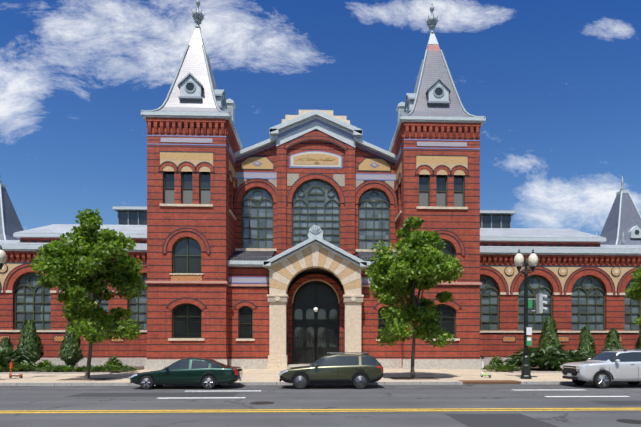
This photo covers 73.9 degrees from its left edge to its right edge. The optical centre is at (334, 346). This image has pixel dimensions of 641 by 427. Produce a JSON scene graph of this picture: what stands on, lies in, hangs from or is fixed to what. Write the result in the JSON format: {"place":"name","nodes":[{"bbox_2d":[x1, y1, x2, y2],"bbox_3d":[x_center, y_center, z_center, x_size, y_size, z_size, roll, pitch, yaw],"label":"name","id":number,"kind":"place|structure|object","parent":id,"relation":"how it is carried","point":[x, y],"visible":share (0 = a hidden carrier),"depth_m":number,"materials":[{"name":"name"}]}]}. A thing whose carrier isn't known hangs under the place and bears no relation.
{"place":"outdoors","nodes":[
{"label":"outdoors","id":0,"kind":"place"},
{"bbox_2d":[0,255,146,357],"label":"wing wall","id":1,"kind":"structure","parent":0,"point":[127,348],"depth_m":37.82,"materials":[{"name":"red brick"}]},
{"bbox_2d":[0,264,116,289],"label":"decorative wall panels","id":2,"kind":"object","parent":1,"relation":"attached to","point":[3,276],"visible":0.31,"depth_m":37.65,"materials":[{"name":"beige stone"}]},
{"bbox_2d":[0,206,146,244],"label":"wing roof","id":3,"kind":"structure","parent":1,"relation":"on","point":[65,228],"depth_m":41.50,"materials":[{"name":"grey metal"}]},
{"bbox_2d":[17,274,146,328],"bbox_3d":[-29.356,-4.059,37.996,28.300,5.160,0.030,0,0,-2],"label":"wing glass","id":4,"kind":"object","parent":1,"relation":"in","point":[33,280],"visible":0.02,"depth_m":38.08,"materials":[{"name":"grey glass"}]},
{"bbox_2d":[147,124,234,365],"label":"tower wall","id":5,"kind":"structure","parent":0,"point":[214,225],"depth_m":33.24,"materials":[{"name":"red brick"}]},
{"bbox_2d":[165,171,209,336],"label":"tower windows","id":6,"kind":"structure","parent":5,"relation":"in","point":[194,263],"depth_m":33.52,"materials":[{"name":"black glass"}]},
{"bbox_2d":[0,369,571,382],"bbox_3d":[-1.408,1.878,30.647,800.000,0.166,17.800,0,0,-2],"label":"pavement","id":7,"kind":"structure","parent":0,"point":[257,375],"depth_m":25.70,"materials":[{"name":"concrete"}]},
{"bbox_2d":[0,245,6,269],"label":"street lamp","id":8,"kind":"object","parent":7,"relation":"on","point":[3,257],"visible":1,"depth_m":22.85,"materials":[{"name":"white glass"}]},
{"bbox_2d":[7,357,22,377],"bbox_3d":[-18.256,1.194,24.242,1.035,1.206,0.493,0,0,32],"label":"scooter","id":9,"kind":"object","parent":7,"relation":"on","point":[11,366],"visible":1,"depth_m":24.38,"materials":[{"name":"metal"}]},
{"bbox_2d":[0,366,561,383],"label":"planting beds","id":10,"kind":"object","parent":7,"relation":"on","point":[536,369],"visible":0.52,"depth_m":28.13,"materials":[{"name":"soil"}]},
{"bbox_2d":[28,208,147,378],"bbox_3d":[-13.504,-2.930,23.569,5.588,9.503,5.383,0,0,-2],"label":"tree","id":11,"kind":"object","parent":10,"relation":"on","point":[76,265],"visible":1,"depth_m":22.95,"materials":[{"name":"green plant"}]},
{"bbox_2d":[0,345,594,371],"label":"shrubs","id":12,"kind":"object","parent":10,"relation":"on","point":[551,357],"visible":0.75,"depth_m":31.09,"materials":[{"name":"green plant"}]},
{"bbox_2d":[363,215,463,377],"bbox_3d":[4.341,-2.799,24.213,5.497,9.238,5.688,0,0,-2],"label":"tree","id":13,"kind":"object","parent":10,"relation":"on","point":[422,261],"visible":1,"depth_m":23.15,"materials":[{"name":"green plant"}]},
{"bbox_2d":[624,266,640,327],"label":"tree","id":14,"kind":"object","parent":10,"relation":"on","point":[634,290],"visible":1,"depth_m":25.38,"materials":[{"name":"green plant"}]},
{"bbox_2d":[1,316,640,367],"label":"conical shrubs","id":15,"kind":"object","parent":7,"relation":"on","point":[70,351],"visible":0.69,"depth_m":35.23,"materials":[{"name":"green plant"}]},
{"bbox_2d":[481,357,490,377],"bbox_3d":[8.774,1.194,24.869,0.498,1.206,1.048,0,0,-2],"label":"scooter","id":16,"kind":"object","parent":7,"relation":"on","point":[482,367],"visible":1,"depth_m":25.16,"materials":[{"name":"metal"}]},
{"bbox_2d":[514,250,546,378],"bbox_3d":[10.945,-1.839,23.682,1.770,7.280,0.910,0,0,-2],"label":"street lamp","id":17,"kind":"object","parent":7,"relation":"on","point":[532,262],"visible":1,"depth_m":23.71,"materials":[{"name":"black metal"}]},
{"bbox_2d":[235,143,395,257],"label":"wall","id":18,"kind":"structure","parent":0,"point":[271,155],"depth_m":37.13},
{"bbox_2d":[243,181,388,248],"bbox_3d":[-1.622,-11.569,37.369,13.000,6.080,0.210,0,0,-2],"label":"glass","id":19,"kind":"object","parent":18,"relation":"in","point":[257,195],"depth_m":37.30,"materials":[{"name":"grey glass"}]},
{"bbox_2d":[277,129,354,254],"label":"brick wall","id":20,"kind":"structure","parent":0,"point":[347,226],"depth_m":36.93,"materials":[{"name":"red brick"}]},
{"bbox_2d":[0,384,640,426],"bbox_3d":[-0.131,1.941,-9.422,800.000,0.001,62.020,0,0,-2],"label":"road","id":21,"kind":"structure","parent":0,"point":[38,398],"depth_m":14.07,"materials":[{"name":"grey asphalt"}]},
{"bbox_2d":[129,358,242,389],"bbox_3d":[-6.940,1.232,20.186,4.955,1.419,2.100,0,0,-2],"label":"green sedan","id":22,"kind":"object","parent":21,"relation":"on","point":[206,373],"visible":1,"depth_m":19.36,"materials":[{"name":"paint"}]},
{"bbox_2d":[0,389,640,426],"bbox_3d":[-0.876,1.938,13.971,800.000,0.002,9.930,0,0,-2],"label":"road markings","id":23,"kind":"object","parent":21,"relation":"on","point":[495,420],"visible":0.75,"depth_m":12.94,"materials":[{"name":"yellow paint"}]},
{"bbox_2d":[279,352,382,388],"bbox_3d":[-0.152,1.110,20.362,4.855,1.663,2.160,0,0,-2],"label":"station wagon","id":24,"kind":"object","parent":21,"relation":"on","point":[359,370],"visible":1,"depth_m":19.50,"materials":[{"name":"green paint"}]},
{"bbox_2d":[250,401,640,423],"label":"manhole covers","id":25,"kind":"object","parent":21,"relation":"on","point":[630,421],"visible":1,"depth_m":11.31,"materials":[{"name":"metal"}]},
{"bbox_2d":[560,349,640,387],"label":"white suv","id":26,"kind":"object","parent":21,"relation":"on","point":[605,368],"visible":1,"depth_m":19.85,"materials":[{"name":"paint"}]},
{"bbox_2d":[0,0,640,235],"label":"sky","id":27,"kind":"structure","parent":0,"point":[556,84],"materials":[{"name":"blue"}]},
{"bbox_2d":[396,128,479,365],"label":"tower wall","id":28,"kind":"structure","parent":0,"point":[463,225],"depth_m":33.91,"materials":[{"name":"red brick"}]},
{"bbox_2d":[419,175,462,334],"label":"tower windows","id":29,"kind":"structure","parent":28,"relation":"in","point":[441,196],"depth_m":34.17,"materials":[{"name":"black glass"}]},
{"bbox_2d":[480,258,640,357],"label":"wing wall","id":30,"kind":"structure","parent":0,"point":[492,345],"depth_m":39.26,"materials":[{"name":"red brick"}]},
{"bbox_2d":[480,276,638,329],"bbox_3d":[26.016,-4.059,39.760,28.300,5.160,0.030,0,0,-2],"label":"wing glass","id":31,"kind":"object","parent":30,"relation":"in","point":[534,283],"visible":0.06,"depth_m":39.62,"materials":[{"name":"grey glass"}]},
{"bbox_2d":[480,210,640,248],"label":"wing roof","id":32,"kind":"structure","parent":30,"relation":"on","point":[526,233],"depth_m":42.44,"materials":[{"name":"grey metal"}]},
{"bbox_2d":[492,267,635,291],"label":"decorative wall panels","id":33,"kind":"object","parent":30,"relation":"attached to","point":[571,270],"visible":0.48,"depth_m":39.25,"materials":[{"name":"beige stone"}]},
{"label":"ground","id":34,"kind":"structure","parent":0,"visible":0},
{"bbox_2d":[0,176,146,365],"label":"building wing","id":35,"kind":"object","parent":34,"relation":"on","point":[10,225],"visible":0.27,"depth_m":37.98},
{"bbox_2d":[141,0,242,369],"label":"tower","id":36,"kind":"structure","parent":34,"relation":"on","point":[195,95],"depth_m":33.25,"materials":[{"name":"grey metal"}]},
{"bbox_2d":[228,225,401,369],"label":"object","id":37,"kind":"object","parent":34,"relation":"on","point":[315,290],"visible":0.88,"depth_m":34.79,"materials":[{"name":"grey stone"}]},
{"bbox_2d":[269,244,360,354],"bbox_3d":[-1.523,-3.209,34.270,7.300,10.300,0.850,0,0,-2],"label":"entrance archway","id":38,"kind":"object","parent":37,"relation":"attached to","point":[285,272],"visible":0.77,"depth_m":33.85,"materials":[{"name":"beige stone"}]},
{"bbox_2d":[229,267,400,358],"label":"vestibule wall","id":39,"kind":"structure","parent":34,"relation":"on","point":[258,347],"depth_m":34.41,"materials":[{"name":"brick"}]},
{"bbox_2d":[241,307,389,346],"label":"windows","id":40,"kind":"structure","parent":39,"relation":"in","point":[298,313],"depth_m":36.67,"materials":[{"name":"black glass"}]},
{"bbox_2d":[233,110,397,251],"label":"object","id":41,"kind":"object","parent":34,"relation":"on","point":[303,122],"visible":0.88,"depth_m":36.95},
{"bbox_2d":[297,157,332,160],"bbox_3d":[-1.607,-16.302,36.919,3.287,0.252,0.030,0,0,-2],"label":"sign lettering","id":42,"kind":"object","parent":41,"relation":"attached to","point":[321,158],"visible":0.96,"depth_m":36.92,"materials":[{"name":"gold metal"}]},
{"bbox_2d":[225,98,405,122],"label":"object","id":43,"kind":"object","parent":41,"relation":"attached to","point":[231,106],"visible":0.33,"depth_m":39.82,"materials":[{"name":"paint"}]},
{"bbox_2d":[0,381,640,385],"bbox_3d":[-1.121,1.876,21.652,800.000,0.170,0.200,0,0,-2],"label":"kerb","id":44,"kind":"structure","parent":34,"relation":"on","point":[247,383],"depth_m":21.52,"materials":[{"name":"concrete"}]},
{"bbox_2d":[388,3,485,369],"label":"tower","id":45,"kind":"structure","parent":34,"relation":"on","point":[433,100],"depth_m":33.88,"materials":[{"name":"grey metal"}]},
{"bbox_2d":[480,176,640,365],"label":"building wing","id":46,"kind":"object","parent":34,"relation":"on","point":[622,225],"visible":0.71,"depth_m":39.35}
]}

